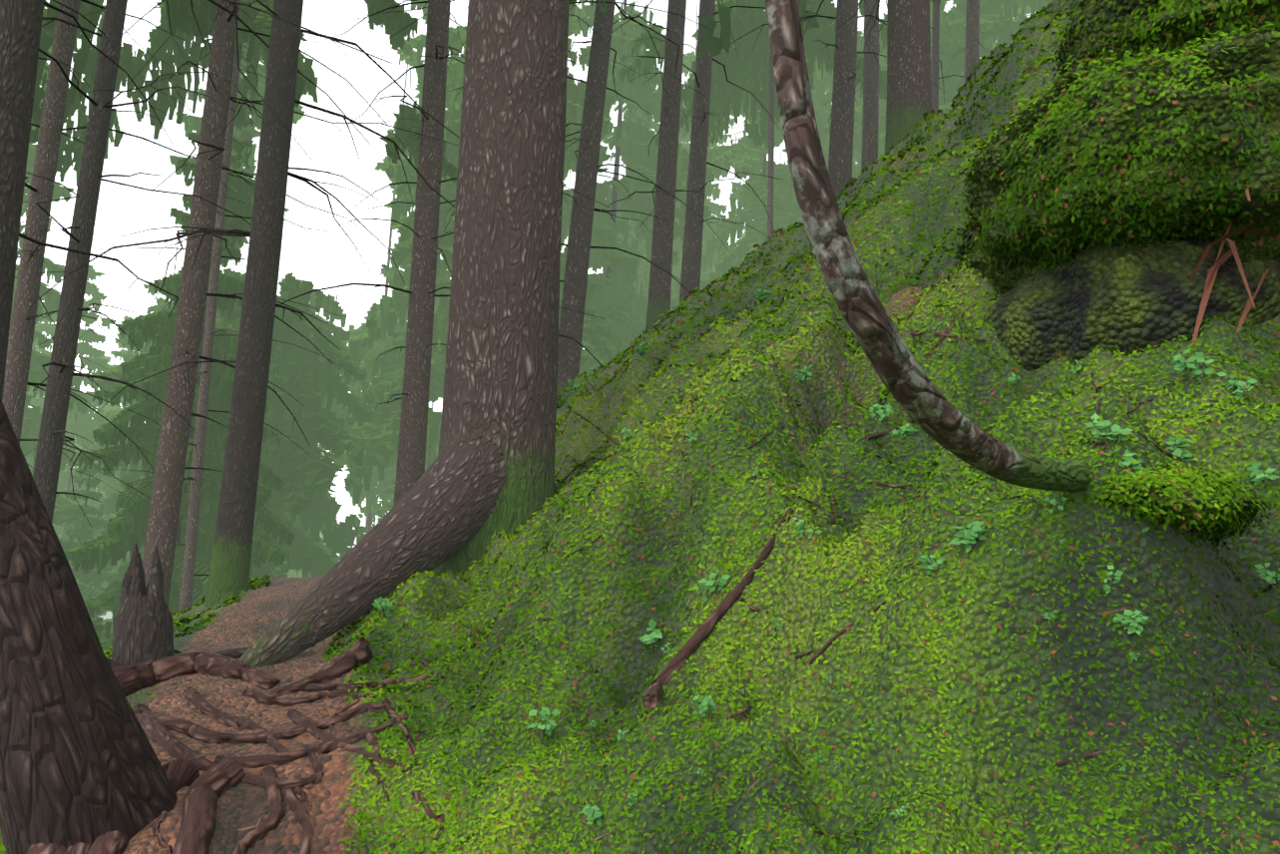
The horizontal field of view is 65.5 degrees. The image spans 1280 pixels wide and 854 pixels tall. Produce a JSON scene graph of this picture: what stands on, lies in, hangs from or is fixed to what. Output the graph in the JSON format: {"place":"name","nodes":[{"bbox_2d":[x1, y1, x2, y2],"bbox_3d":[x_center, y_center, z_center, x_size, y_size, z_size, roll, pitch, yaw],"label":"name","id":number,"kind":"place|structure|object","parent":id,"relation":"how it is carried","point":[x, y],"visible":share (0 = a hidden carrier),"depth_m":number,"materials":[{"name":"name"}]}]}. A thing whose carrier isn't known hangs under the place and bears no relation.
{"place":"outdoors","nodes":[
{"label":"outdoors","id":0,"kind":"place"},
{"bbox_2d":[0,0,979,607],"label":"tree","id":1,"kind":"object","parent":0,"point":[20,28],"depth_m":8.00,"materials":[{"name":"brown wood"}]},
{"bbox_2d":[15,0,1039,555],"label":"sky","id":2,"kind":"structure","parent":0,"point":[122,210],"materials":[{"name":"white"}]},
{"bbox_2d":[0,0,1279,853],"bbox_3d":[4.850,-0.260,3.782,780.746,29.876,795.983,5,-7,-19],"label":"terrain","id":3,"kind":"structure","parent":0,"point":[251,617],"depth_m":2.26,"materials":[{"name":"green plant"}]},
{"bbox_2d":[0,397,177,853],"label":"tree trunk","id":4,"kind":"object","parent":3,"relation":"on","point":[80,761],"visible":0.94,"depth_m":2.20,"materials":[{"name":"brown wood"}]},
{"bbox_2d":[105,543,315,667],"bbox_3d":[-1.929,0.901,4.005,1.173,0.843,0.387,5,-7,-19],"label":"broken stump","id":5,"kind":"object","parent":3,"relation":"on","point":[143,629],"visible":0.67,"depth_m":4.01,"materials":[{"name":"brown wood"}]},
{"bbox_2d":[26,637,444,853],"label":"tree roots","id":6,"kind":"object","parent":3,"relation":"on","point":[215,780],"visible":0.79,"depth_m":2.63,"materials":[{"name":"brown wood"}]},
{"bbox_2d":[238,0,569,667],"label":"tree trunk","id":7,"kind":"object","parent":3,"relation":"on","point":[482,480],"visible":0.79,"depth_m":4.98,"materials":[{"name":"brown wood"}]},
{"bbox_2d":[1,0,863,610],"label":"tree trunks","id":8,"kind":"object","parent":3,"relation":"on","point":[172,451],"visible":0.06,"depth_m":9.92,"materials":[{"name":"brown wood"}]},
{"bbox_2d":[14,0,987,575],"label":"bare branches","id":9,"kind":"object","parent":8,"relation":"attached to","point":[181,235],"visible":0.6,"depth_m":9.26,"materials":[{"name":"grey"}]},
{"bbox_2d":[8,0,1054,651],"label":"forest","id":10,"kind":"object","parent":3,"relation":"on","point":[344,417],"visible":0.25,"depth_m":31.24,"materials":[{"name":"green plant"}]},
{"bbox_2d":[0,0,1279,853],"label":"moss fronds","id":11,"kind":"object","parent":3,"relation":"on","point":[461,646],"visible":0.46,"depth_m":2.35,"materials":[{"name":"green plant"}]},
{"bbox_2d":[372,224,1279,831],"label":"plants","id":12,"kind":"object","parent":11,"relation":"on","point":[1128,622],"depth_m":2.21,"materials":[{"name":"green plant"}]},
{"bbox_2d":[537,295,1270,853],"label":"fallen sticks","id":13,"kind":"object","parent":3,"relation":"on","point":[653,694],"visible":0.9,"depth_m":2.35,"materials":[{"name":"brown wood"}]},
{"bbox_2d":[765,0,1093,492],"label":"curved tree trunk","id":14,"kind":"object","parent":3,"relation":"on","point":[932,411],"visible":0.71,"depth_m":1.22,"materials":[{"name":"brown wood"}]},
{"bbox_2d":[949,0,1279,550],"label":"moss fronds on boulders","id":15,"kind":"object","parent":3,"relation":"on","point":[1225,487],"visible":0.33,"depth_m":2.66,"materials":[{"name":"green plant"}]},
{"bbox_2d":[982,235,1279,371],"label":"rock outcrop face","id":16,"kind":"object","parent":3,"relation":"on","point":[1094,295],"visible":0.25,"depth_m":2.77},
{"bbox_2d":[961,28,1279,294],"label":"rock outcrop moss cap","id":17,"kind":"object","parent":16,"relation":"on","point":[1242,62],"visible":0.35,"depth_m":2.63,"materials":[{"name":"green plant"}]},
{"bbox_2d":[1059,0,1279,74],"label":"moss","id":18,"kind":"object","parent":17,"relation":"on","point":[1100,9],"visible":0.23,"depth_m":3.43,"materials":[{"name":"green plant"}]},
{"bbox_2d":[1070,474,1266,532],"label":"moss pillows","id":19,"kind":"object","parent":3,"relation":"on","point":[1187,495],"visible":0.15,"depth_m":1.92,"materials":[{"name":"green plant"}]},
{"bbox_2d":[1187,185,1279,345],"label":"exposed roots","id":20,"kind":"object","parent":3,"relation":"on","point":[1211,274],"visible":0.15,"depth_m":2.64,"materials":[{"name":"brown wood"}]}
]}

